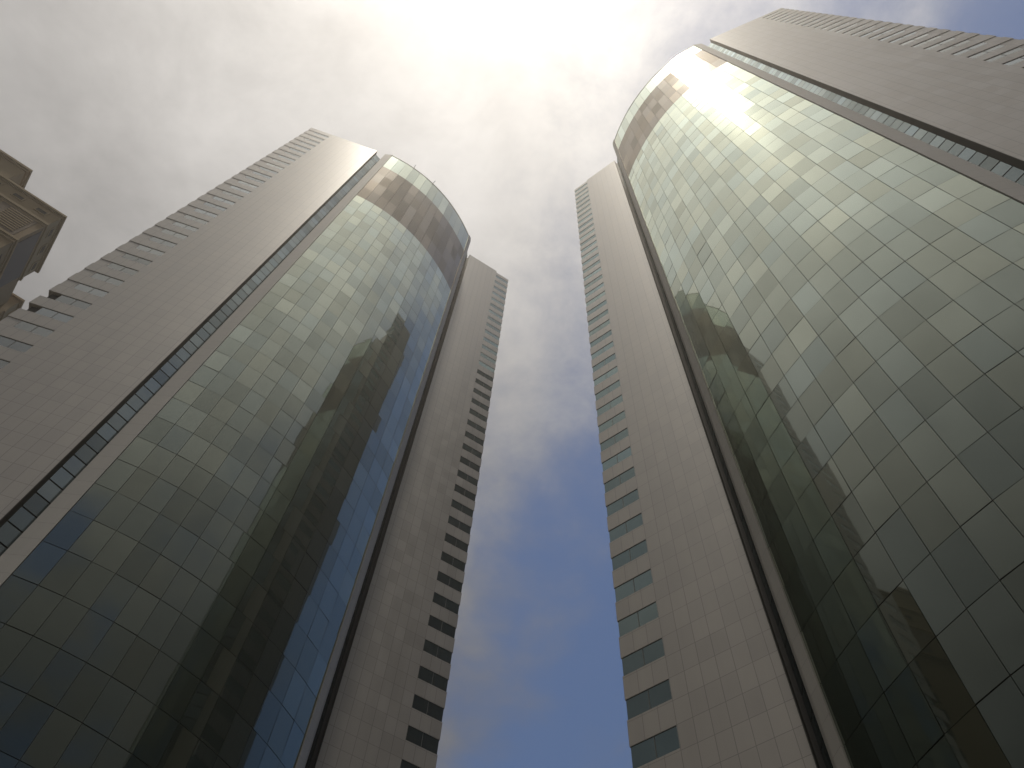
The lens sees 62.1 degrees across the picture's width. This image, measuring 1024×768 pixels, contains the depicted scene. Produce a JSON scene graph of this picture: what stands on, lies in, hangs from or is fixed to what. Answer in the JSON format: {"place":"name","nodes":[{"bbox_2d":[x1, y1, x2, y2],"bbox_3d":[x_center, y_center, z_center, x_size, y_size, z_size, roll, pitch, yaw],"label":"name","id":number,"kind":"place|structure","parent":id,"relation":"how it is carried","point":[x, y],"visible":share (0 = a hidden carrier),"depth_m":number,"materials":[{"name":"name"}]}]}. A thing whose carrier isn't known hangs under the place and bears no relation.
{"place":"outdoors","nodes":[
{"label":"outdoors","id":0,"kind":"place"},
{"bbox_2d":[0,0,1023,767],"label":"sky","id":1,"kind":"structure","parent":0,"point":[123,114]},
{"label":"ground","id":2,"kind":"structure","parent":0,"visible":0},
{"bbox_2d":[0,149,66,320],"bbox_3d":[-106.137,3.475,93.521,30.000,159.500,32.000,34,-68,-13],"label":"stone building","id":3,"kind":"structure","parent":2,"relation":"on","point":[31,224],"depth_m":151.71,"materials":[{"name":"beige stone"}]},
{"bbox_2d":[10,192,26,201],"bbox_3d":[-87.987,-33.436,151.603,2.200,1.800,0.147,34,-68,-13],"label":"window","id":4,"kind":"structure","parent":3,"relation":"in","point":[18,196],"depth_m":151.48,"materials":[{"name":"grey glass"}]},
{"bbox_2d":[29,260,39,271],"bbox_3d":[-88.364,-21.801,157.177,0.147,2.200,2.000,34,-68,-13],"label":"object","id":5,"kind":"structure","parent":3,"relation":"in","point":[34,265],"depth_m":156.98,"materials":[{"name":"grey glass"}]},
{"bbox_2d":[33,206,49,215],"bbox_3d":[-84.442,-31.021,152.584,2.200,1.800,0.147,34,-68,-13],"label":"window","id":6,"kind":"structure","parent":3,"relation":"in","point":[43,212],"depth_m":152.47,"materials":[{"name":"grey glass"}]},
{"bbox_2d":[37,243,47,254],"bbox_3d":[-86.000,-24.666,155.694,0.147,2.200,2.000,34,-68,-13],"label":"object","id":7,"kind":"structure","parent":3,"relation":"in","point":[42,248],"depth_m":155.49,"materials":[{"name":"grey glass"}]},
{"bbox_2d":[45,226,56,237],"bbox_3d":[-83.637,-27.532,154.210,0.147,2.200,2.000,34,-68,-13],"label":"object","id":8,"kind":"structure","parent":3,"relation":"in","point":[51,231],"depth_m":153.98,"materials":[{"name":"grey glass"}]},
{"bbox_2d":[0,128,507,767],"bbox_3d":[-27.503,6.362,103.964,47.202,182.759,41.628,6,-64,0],"label":"glass tower","id":9,"kind":"structure","parent":2,"relation":"on","point":[242,422],"depth_m":76.92,"materials":[{"name":"glass"}]},
{"bbox_2d":[0,359,9,368],"bbox_3d":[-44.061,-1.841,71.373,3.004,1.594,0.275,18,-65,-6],"label":"window","id":10,"kind":"structure","parent":9,"relation":"in","point":[3,363],"depth_m":71.75,"materials":[{"name":"grey glass"}]},
{"bbox_2d":[0,336,32,352],"bbox_3d":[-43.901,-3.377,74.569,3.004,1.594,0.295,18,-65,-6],"label":"window","id":11,"kind":"structure","parent":9,"relation":"in","point":[4,341],"depth_m":74.62,"materials":[{"name":"grey glass"}]},
{"bbox_2d":[14,321,53,336],"bbox_3d":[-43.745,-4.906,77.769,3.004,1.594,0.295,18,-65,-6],"label":"window","id":12,"kind":"structure","parent":9,"relation":"in","point":[23,325],"depth_m":77.75,"materials":[{"name":"grey glass"}]},
{"bbox_2d":[35,307,73,322],"bbox_3d":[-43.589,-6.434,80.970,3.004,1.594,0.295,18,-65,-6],"label":"window","id":13,"kind":"structure","parent":9,"relation":"in","point":[46,312],"depth_m":80.94,"materials":[{"name":"grey glass"}]},
{"bbox_2d":[55,295,91,309],"bbox_3d":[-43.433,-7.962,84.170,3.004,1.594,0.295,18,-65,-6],"label":"window","id":14,"kind":"structure","parent":9,"relation":"in","point":[65,299],"depth_m":84.15,"materials":[{"name":"grey glass"}]},
{"bbox_2d":[74,283,108,296],"bbox_3d":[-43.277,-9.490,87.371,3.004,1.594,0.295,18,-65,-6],"label":"window","id":15,"kind":"structure","parent":9,"relation":"in","point":[82,287],"depth_m":87.35,"materials":[{"name":"grey glass"}]},
{"bbox_2d":[91,273,123,285],"bbox_3d":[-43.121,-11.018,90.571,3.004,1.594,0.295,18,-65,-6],"label":"window","id":16,"kind":"structure","parent":9,"relation":"in","point":[98,276],"depth_m":90.55,"materials":[{"name":"grey glass"}]},
{"bbox_2d":[107,263,138,274],"bbox_3d":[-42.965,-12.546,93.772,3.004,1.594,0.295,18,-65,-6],"label":"window","id":17,"kind":"structure","parent":9,"relation":"in","point":[114,266],"depth_m":93.77,"materials":[{"name":"grey glass"}]},
{"bbox_2d":[122,253,151,264],"bbox_3d":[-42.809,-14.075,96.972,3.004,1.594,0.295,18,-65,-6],"label":"window","id":18,"kind":"structure","parent":9,"relation":"in","point":[128,256],"depth_m":96.98,"materials":[{"name":"grey glass"}]},
{"bbox_2d":[136,245,164,255],"bbox_3d":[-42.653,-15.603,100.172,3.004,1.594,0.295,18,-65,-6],"label":"window","id":19,"kind":"structure","parent":9,"relation":"in","point":[141,247],"depth_m":100.20,"materials":[{"name":"grey glass"}]},
{"bbox_2d":[148,236,176,247],"bbox_3d":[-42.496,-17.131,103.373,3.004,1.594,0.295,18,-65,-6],"label":"window","id":20,"kind":"structure","parent":9,"relation":"in","point":[155,239],"depth_m":103.38,"materials":[{"name":"grey glass"}]},
{"bbox_2d":[161,229,187,238],"bbox_3d":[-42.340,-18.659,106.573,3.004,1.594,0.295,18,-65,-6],"label":"window","id":21,"kind":"structure","parent":9,"relation":"in","point":[166,231],"depth_m":106.59,"materials":[{"name":"grey glass"}]},
{"bbox_2d":[173,221,197,231],"bbox_3d":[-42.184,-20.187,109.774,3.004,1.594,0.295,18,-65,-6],"label":"window","id":22,"kind":"structure","parent":9,"relation":"in","point":[176,223],"depth_m":109.79,"materials":[{"name":"grey glass"}]},
{"bbox_2d":[184,215,207,223],"bbox_3d":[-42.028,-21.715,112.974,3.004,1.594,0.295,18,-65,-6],"label":"window","id":23,"kind":"structure","parent":9,"relation":"in","point":[187,216],"depth_m":113.01,"materials":[{"name":"grey glass"}]},
{"bbox_2d":[193,208,217,217],"bbox_3d":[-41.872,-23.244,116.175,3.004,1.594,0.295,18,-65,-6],"label":"window","id":24,"kind":"structure","parent":9,"relation":"in","point":[197,209],"depth_m":116.20,"materials":[{"name":"grey glass"}]},
{"bbox_2d":[204,202,225,210],"bbox_3d":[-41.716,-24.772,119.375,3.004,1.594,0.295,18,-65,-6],"label":"window","id":25,"kind":"structure","parent":9,"relation":"in","point":[207,203],"depth_m":119.37,"materials":[{"name":"grey glass"}]},
{"bbox_2d":[213,196,234,204],"bbox_3d":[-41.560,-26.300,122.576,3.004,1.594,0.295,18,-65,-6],"label":"window","id":26,"kind":"structure","parent":9,"relation":"in","point":[217,198],"depth_m":122.58,"materials":[{"name":"grey glass"}]},
{"bbox_2d":[221,191,242,198],"bbox_3d":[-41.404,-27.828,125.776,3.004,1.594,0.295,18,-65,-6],"label":"window","id":27,"kind":"structure","parent":9,"relation":"in","point":[224,192],"depth_m":125.77,"materials":[{"name":"grey glass"}]},
{"bbox_2d":[230,185,250,193],"bbox_3d":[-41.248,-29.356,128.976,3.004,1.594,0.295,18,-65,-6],"label":"window","id":28,"kind":"structure","parent":9,"relation":"in","point":[234,187],"depth_m":128.97,"materials":[{"name":"grey glass"}]},
{"bbox_2d":[238,180,257,188],"bbox_3d":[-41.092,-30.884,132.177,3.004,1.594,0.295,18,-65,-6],"label":"window","id":29,"kind":"structure","parent":9,"relation":"in","point":[242,182],"depth_m":132.19,"materials":[{"name":"grey glass"}]},
{"bbox_2d":[245,176,264,183],"bbox_3d":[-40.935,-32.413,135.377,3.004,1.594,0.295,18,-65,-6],"label":"window","id":30,"kind":"structure","parent":9,"relation":"in","point":[248,177],"depth_m":135.41,"materials":[{"name":"grey glass"}]},
{"bbox_2d":[252,171,271,178],"bbox_3d":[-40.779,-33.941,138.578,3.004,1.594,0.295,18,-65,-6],"label":"window","id":31,"kind":"structure","parent":9,"relation":"in","point":[254,172],"depth_m":138.65,"materials":[{"name":"grey glass"}]},
{"bbox_2d":[259,167,277,173],"bbox_3d":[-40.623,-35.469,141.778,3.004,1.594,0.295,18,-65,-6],"label":"window","id":32,"kind":"structure","parent":9,"relation":"in","point":[262,168],"depth_m":141.80,"materials":[{"name":"grey glass"}]},
{"bbox_2d":[266,163,283,169],"bbox_3d":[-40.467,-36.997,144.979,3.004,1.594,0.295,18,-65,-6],"label":"window","id":33,"kind":"structure","parent":9,"relation":"in","point":[269,164],"depth_m":144.95,"materials":[{"name":"grey glass"}]},
{"bbox_2d":[272,159,289,165],"bbox_3d":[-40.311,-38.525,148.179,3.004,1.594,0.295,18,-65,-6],"label":"window","id":34,"kind":"structure","parent":9,"relation":"in","point":[276,160],"depth_m":148.19,"materials":[{"name":"grey glass"}]},
{"bbox_2d":[400,759,419,767],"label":"window","id":35,"kind":"structure","parent":9,"relation":"in","point":[404,764],"depth_m":70.43,"materials":[{"name":"black glass"}]},
{"bbox_2d":[406,725,438,753],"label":"window","id":36,"kind":"structure","parent":9,"relation":"in","point":[415,736],"depth_m":73.36,"materials":[{"name":"black glass"}]},
{"bbox_2d":[412,694,443,721],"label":"window","id":37,"kind":"structure","parent":9,"relation":"in","point":[420,704],"depth_m":76.54,"materials":[{"name":"black glass"}]},
{"bbox_2d":[418,666,447,691],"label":"window","id":38,"kind":"structure","parent":9,"relation":"in","point":[426,675],"depth_m":79.75,"materials":[{"name":"black glass"}]},
{"bbox_2d":[423,639,451,663],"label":"window","id":39,"kind":"structure","parent":9,"relation":"in","point":[431,648],"depth_m":82.94,"materials":[{"name":"black glass"}]},
{"bbox_2d":[428,615,455,637],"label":"window","id":40,"kind":"structure","parent":9,"relation":"in","point":[439,625],"depth_m":86.15,"materials":[{"name":"black glass"}]},
{"bbox_2d":[433,592,458,614],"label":"window","id":41,"kind":"structure","parent":9,"relation":"in","point":[438,599],"depth_m":89.36,"materials":[{"name":"black glass"}]},
{"bbox_2d":[437,571,461,591],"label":"window","id":42,"kind":"structure","parent":9,"relation":"in","point":[441,577],"depth_m":92.55,"materials":[{"name":"black glass"}]},
{"bbox_2d":[441,551,464,571],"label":"window","id":43,"kind":"structure","parent":9,"relation":"in","point":[445,557],"depth_m":95.76,"materials":[{"name":"black glass"}]},
{"bbox_2d":[444,533,467,551],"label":"window","id":44,"kind":"structure","parent":9,"relation":"in","point":[450,539],"depth_m":98.96,"materials":[{"name":"black glass"}]},
{"bbox_2d":[448,516,470,534],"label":"window","id":45,"kind":"structure","parent":9,"relation":"in","point":[451,520],"depth_m":102.17,"materials":[{"name":"black glass"}]},
{"bbox_2d":[451,499,472,516],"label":"window","id":46,"kind":"structure","parent":9,"relation":"in","point":[455,504],"depth_m":105.36,"materials":[{"name":"black glass"}]},
{"bbox_2d":[454,484,475,501],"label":"window","id":47,"kind":"structure","parent":9,"relation":"in","point":[457,488],"depth_m":108.56,"materials":[{"name":"black glass"}]},
{"bbox_2d":[457,470,477,485],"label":"window","id":48,"kind":"structure","parent":9,"relation":"in","point":[461,474],"depth_m":111.78,"materials":[{"name":"black glass"}]},
{"bbox_2d":[460,456,479,471],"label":"window","id":49,"kind":"structure","parent":9,"relation":"in","point":[463,460],"depth_m":114.97,"materials":[{"name":"black glass"}]},
{"bbox_2d":[462,443,481,458],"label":"window","id":50,"kind":"structure","parent":9,"relation":"in","point":[465,447],"depth_m":118.19,"materials":[{"name":"black glass"}]},
{"bbox_2d":[465,431,483,445],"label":"window","id":51,"kind":"structure","parent":9,"relation":"in","point":[467,434],"depth_m":121.38,"materials":[{"name":"black glass"}]},
{"bbox_2d":[467,419,485,433],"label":"window","id":52,"kind":"structure","parent":9,"relation":"in","point":[472,424],"depth_m":124.58,"materials":[{"name":"black glass"}]},
{"bbox_2d":[469,408,486,422],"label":"window","id":53,"kind":"structure","parent":9,"relation":"in","point":[471,411],"depth_m":127.76,"materials":[{"name":"grey glass"}]},
{"bbox_2d":[471,398,488,410],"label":"window","id":54,"kind":"structure","parent":9,"relation":"in","point":[474,401],"depth_m":131.00,"materials":[{"name":"grey glass"}]},
{"bbox_2d":[473,388,490,400],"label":"window","id":55,"kind":"structure","parent":9,"relation":"in","point":[476,391],"depth_m":134.16,"materials":[{"name":"grey glass"}]},
{"bbox_2d":[475,378,491,390],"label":"window","id":56,"kind":"structure","parent":9,"relation":"in","point":[479,382],"depth_m":137.39,"materials":[{"name":"grey glass"}]},
{"bbox_2d":[477,370,492,381],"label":"window","id":57,"kind":"structure","parent":9,"relation":"in","point":[488,377],"depth_m":140.58,"materials":[{"name":"grey glass"}]},
{"bbox_2d":[479,360,494,372],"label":"window","id":58,"kind":"structure","parent":9,"relation":"in","point":[481,363],"depth_m":143.79,"materials":[{"name":"grey glass"}]},
{"bbox_2d":[480,352,495,363],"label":"window","id":59,"kind":"structure","parent":9,"relation":"in","point":[483,355],"depth_m":147.00,"materials":[{"name":"grey glass"}]},
{"bbox_2d":[482,344,496,355],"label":"window","id":60,"kind":"structure","parent":9,"relation":"in","point":[483,346],"depth_m":150.16,"materials":[{"name":"grey glass"}]},
{"bbox_2d":[483,337,497,347],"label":"window","id":61,"kind":"structure","parent":9,"relation":"in","point":[487,340],"depth_m":153.38,"materials":[{"name":"grey glass"}]},
{"bbox_2d":[485,329,498,339],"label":"window","id":62,"kind":"structure","parent":9,"relation":"in","point":[486,331],"depth_m":156.60,"materials":[{"name":"grey glass"}]},
{"bbox_2d":[486,323,499,332],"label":"window","id":63,"kind":"structure","parent":9,"relation":"in","point":[487,324],"depth_m":159.80,"materials":[{"name":"grey glass"}]},
{"bbox_2d":[488,316,500,325],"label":"window","id":64,"kind":"structure","parent":9,"relation":"in","point":[489,317],"depth_m":162.99,"materials":[{"name":"grey glass"}]},
{"bbox_2d":[489,309,502,318],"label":"window","id":65,"kind":"structure","parent":9,"relation":"in","point":[490,311],"depth_m":166.23,"materials":[{"name":"grey glass"}]},
{"bbox_2d":[574,8,1023,767],"bbox_3d":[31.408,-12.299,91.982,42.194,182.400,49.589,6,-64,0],"label":"glass tower","id":66,"kind":"structure","parent":2,"relation":"on","point":[802,248],"depth_m":54.85,"materials":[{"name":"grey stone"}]},
{"bbox_2d":[580,228,594,240],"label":"window","id":67,"kind":"structure","parent":66,"relation":"in","point":[593,230],"depth_m":144.07,"materials":[{"name":"grey glass"}]},
{"bbox_2d":[580,234,595,246],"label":"window","id":68,"kind":"structure","parent":66,"relation":"in","point":[593,236],"depth_m":140.92,"materials":[{"name":"grey glass"}]},
{"bbox_2d":[581,240,596,252],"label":"window","id":69,"kind":"structure","parent":66,"relation":"in","point":[594,242],"depth_m":137.69,"materials":[{"name":"grey glass"}]},
{"bbox_2d":[582,246,597,258],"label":"window","id":70,"kind":"structure","parent":66,"relation":"in","point":[596,248],"depth_m":134.50,"materials":[{"name":"grey glass"}]},
{"bbox_2d":[582,253,598,266],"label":"window","id":71,"kind":"structure","parent":66,"relation":"in","point":[597,254],"depth_m":131.31,"materials":[{"name":"grey glass"}]},
{"bbox_2d":[583,260,599,273],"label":"window","id":72,"kind":"structure","parent":66,"relation":"in","point":[598,261],"depth_m":128.09,"materials":[{"name":"grey glass"}]},
{"bbox_2d":[584,267,600,280],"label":"window","id":73,"kind":"structure","parent":66,"relation":"in","point":[598,269],"depth_m":124.93,"materials":[{"name":"grey glass"}]},
{"bbox_2d":[584,275,602,288],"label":"window","id":74,"kind":"structure","parent":66,"relation":"in","point":[598,278],"depth_m":121.69,"materials":[{"name":"grey glass"}]},
{"bbox_2d":[585,283,603,296],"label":"window","id":75,"kind":"structure","parent":66,"relation":"in","point":[601,285],"depth_m":118.49,"materials":[{"name":"grey glass"}]},
{"bbox_2d":[586,291,604,306],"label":"window","id":76,"kind":"structure","parent":66,"relation":"in","point":[603,293],"depth_m":115.28,"materials":[{"name":"grey glass"}]},
{"bbox_2d":[587,300,606,315],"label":"window","id":77,"kind":"structure","parent":66,"relation":"in","point":[603,303],"depth_m":112.11,"materials":[{"name":"grey glass"}]},
{"bbox_2d":[588,309,607,325],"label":"window","id":78,"kind":"structure","parent":66,"relation":"in","point":[604,313],"depth_m":108.90,"materials":[{"name":"grey glass"}]},
{"bbox_2d":[589,319,609,336],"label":"window","id":79,"kind":"structure","parent":66,"relation":"in","point":[607,322],"depth_m":105.70,"materials":[{"name":"grey glass"}]},
{"bbox_2d":[590,330,611,346],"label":"window","id":80,"kind":"structure","parent":66,"relation":"in","point":[608,333],"depth_m":102.49,"materials":[{"name":"grey glass"}]},
{"bbox_2d":[591,341,613,359],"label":"window","id":81,"kind":"structure","parent":66,"relation":"in","point":[602,350],"depth_m":99.27,"materials":[{"name":"grey glass"}]},
{"bbox_2d":[593,353,615,372],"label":"window","id":82,"kind":"structure","parent":66,"relation":"in","point":[612,357],"depth_m":96.06,"materials":[{"name":"grey glass"}]},
{"bbox_2d":[594,366,617,385],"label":"window","id":83,"kind":"structure","parent":66,"relation":"in","point":[614,370],"depth_m":92.87,"materials":[{"name":"grey glass"}]},
{"bbox_2d":[595,380,619,400],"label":"window","id":84,"kind":"structure","parent":66,"relation":"in","point":[615,385],"depth_m":89.68,"materials":[{"name":"grey glass"}]},
{"bbox_2d":[597,395,622,416],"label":"window","id":85,"kind":"structure","parent":66,"relation":"in","point":[619,399],"depth_m":86.47,"materials":[{"name":"grey glass"}]},
{"bbox_2d":[598,411,625,433],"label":"window","id":86,"kind":"structure","parent":66,"relation":"in","point":[621,416],"depth_m":83.26,"materials":[{"name":"grey glass"}]},
{"bbox_2d":[600,428,628,451],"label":"window","id":87,"kind":"structure","parent":66,"relation":"in","point":[621,435],"depth_m":80.04,"materials":[{"name":"grey glass"}]},
{"bbox_2d":[602,447,631,471],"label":"window","id":88,"kind":"structure","parent":66,"relation":"in","point":[626,453],"depth_m":76.86,"materials":[{"name":"grey glass"}]},
{"bbox_2d":[604,467,634,492],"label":"window","id":89,"kind":"structure","parent":66,"relation":"in","point":[630,473],"depth_m":73.66,"materials":[{"name":"grey glass"}]},
{"bbox_2d":[607,489,638,515],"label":"window","id":90,"kind":"structure","parent":66,"relation":"in","point":[633,496],"depth_m":70.45,"materials":[{"name":"grey glass"}]},
{"bbox_2d":[609,514,642,541],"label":"window","id":91,"kind":"structure","parent":66,"relation":"in","point":[636,521],"depth_m":67.25,"materials":[{"name":"grey glass"}]},
{"bbox_2d":[612,540,647,570],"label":"window","id":92,"kind":"structure","parent":66,"relation":"in","point":[639,549],"depth_m":64.05,"materials":[{"name":"grey glass"}]},
{"bbox_2d":[615,569,652,601],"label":"window","id":93,"kind":"structure","parent":66,"relation":"in","point":[643,580],"depth_m":60.85,"materials":[{"name":"grey glass"}]},
{"bbox_2d":[618,602,657,636],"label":"window","id":94,"kind":"structure","parent":66,"relation":"in","point":[649,613],"depth_m":57.64,"materials":[{"name":"grey glass"}]},
{"bbox_2d":[622,638,664,675],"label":"window","id":95,"kind":"structure","parent":66,"relation":"in","point":[654,651],"depth_m":54.42,"materials":[{"name":"grey glass"}]},
{"bbox_2d":[626,679,671,719],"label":"window","id":96,"kind":"structure","parent":66,"relation":"in","point":[654,696],"depth_m":51.23,"materials":[{"name":"grey glass"}]},
{"bbox_2d":[631,726,679,767],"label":"window","id":97,"kind":"structure","parent":66,"relation":"in","point":[657,746],"depth_m":48.03,"materials":[{"name":"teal glass"}]},
{"bbox_2d":[852,26,874,35],"bbox_3d":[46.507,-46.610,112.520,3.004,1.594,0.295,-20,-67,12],"label":"window","id":98,"kind":"structure","parent":66,"relation":"in","point":[871,26],"depth_m":112.57,"materials":[{"name":"grey glass"}]},
{"bbox_2d":[860,27,883,36],"bbox_3d":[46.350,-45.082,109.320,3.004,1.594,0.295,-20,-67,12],"label":"window","id":99,"kind":"structure","parent":66,"relation":"in","point":[881,27],"depth_m":109.40,"materials":[{"name":"grey glass"}]},
{"bbox_2d":[868,29,894,38],"bbox_3d":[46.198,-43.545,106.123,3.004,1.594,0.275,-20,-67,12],"label":"window","id":100,"kind":"structure","parent":66,"relation":"in","point":[887,31],"depth_m":106.20,"materials":[{"name":"grey glass"}]},
{"bbox_2d":[879,30,904,40],"bbox_3d":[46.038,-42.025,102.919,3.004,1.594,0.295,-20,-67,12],"label":"window","id":101,"kind":"structure","parent":66,"relation":"in","point":[899,32],"depth_m":103.01,"materials":[{"name":"grey glass"}]},
{"bbox_2d":[889,32,916,42],"bbox_3d":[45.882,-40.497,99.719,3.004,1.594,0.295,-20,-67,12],"label":"window","id":102,"kind":"structure","parent":66,"relation":"in","point":[912,33],"depth_m":99.77,"materials":[{"name":"grey glass"}]},
{"bbox_2d":[900,34,928,44],"bbox_3d":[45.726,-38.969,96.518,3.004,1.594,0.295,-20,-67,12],"label":"window","id":103,"kind":"structure","parent":66,"relation":"in","point":[923,35],"depth_m":96.59,"materials":[{"name":"grey glass"}]},
{"bbox_2d":[911,36,941,47],"bbox_3d":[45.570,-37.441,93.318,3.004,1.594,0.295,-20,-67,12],"label":"window","id":104,"kind":"structure","parent":66,"relation":"in","point":[936,37],"depth_m":93.37,"materials":[{"name":"grey glass"}]},
{"bbox_2d":[925,38,956,49],"bbox_3d":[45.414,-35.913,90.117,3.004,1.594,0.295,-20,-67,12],"label":"window","id":105,"kind":"structure","parent":66,"relation":"in","point":[950,39],"depth_m":90.15,"materials":[{"name":"grey glass"}]},
{"bbox_2d":[937,40,970,52],"bbox_3d":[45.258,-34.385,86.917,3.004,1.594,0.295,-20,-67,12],"label":"window","id":106,"kind":"structure","parent":66,"relation":"in","point":[965,41],"depth_m":86.96,"materials":[{"name":"grey glass"}]},
{"bbox_2d":[952,42,986,55],"bbox_3d":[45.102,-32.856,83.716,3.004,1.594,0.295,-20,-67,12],"label":"window","id":107,"kind":"structure","parent":66,"relation":"in","point":[982,43],"depth_m":83.78,"materials":[{"name":"grey glass"}]},
{"bbox_2d":[967,45,1003,58],"bbox_3d":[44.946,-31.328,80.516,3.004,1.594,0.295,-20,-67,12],"label":"window","id":108,"kind":"structure","parent":66,"relation":"in","point":[998,46],"depth_m":80.57,"materials":[{"name":"grey glass"}]},
{"bbox_2d":[985,48,1023,61],"bbox_3d":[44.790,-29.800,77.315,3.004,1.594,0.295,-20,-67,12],"label":"window","id":109,"kind":"structure","parent":66,"relation":"in","point":[1014,50],"depth_m":77.35,"materials":[{"name":"grey glass"}]},
{"bbox_2d":[1004,56,1023,65],"bbox_3d":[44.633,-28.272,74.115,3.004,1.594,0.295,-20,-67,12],"label":"window","id":110,"kind":"structure","parent":66,"relation":"in","point":[1019,59],"depth_m":74.36,"materials":[{"name":"grey glass"}]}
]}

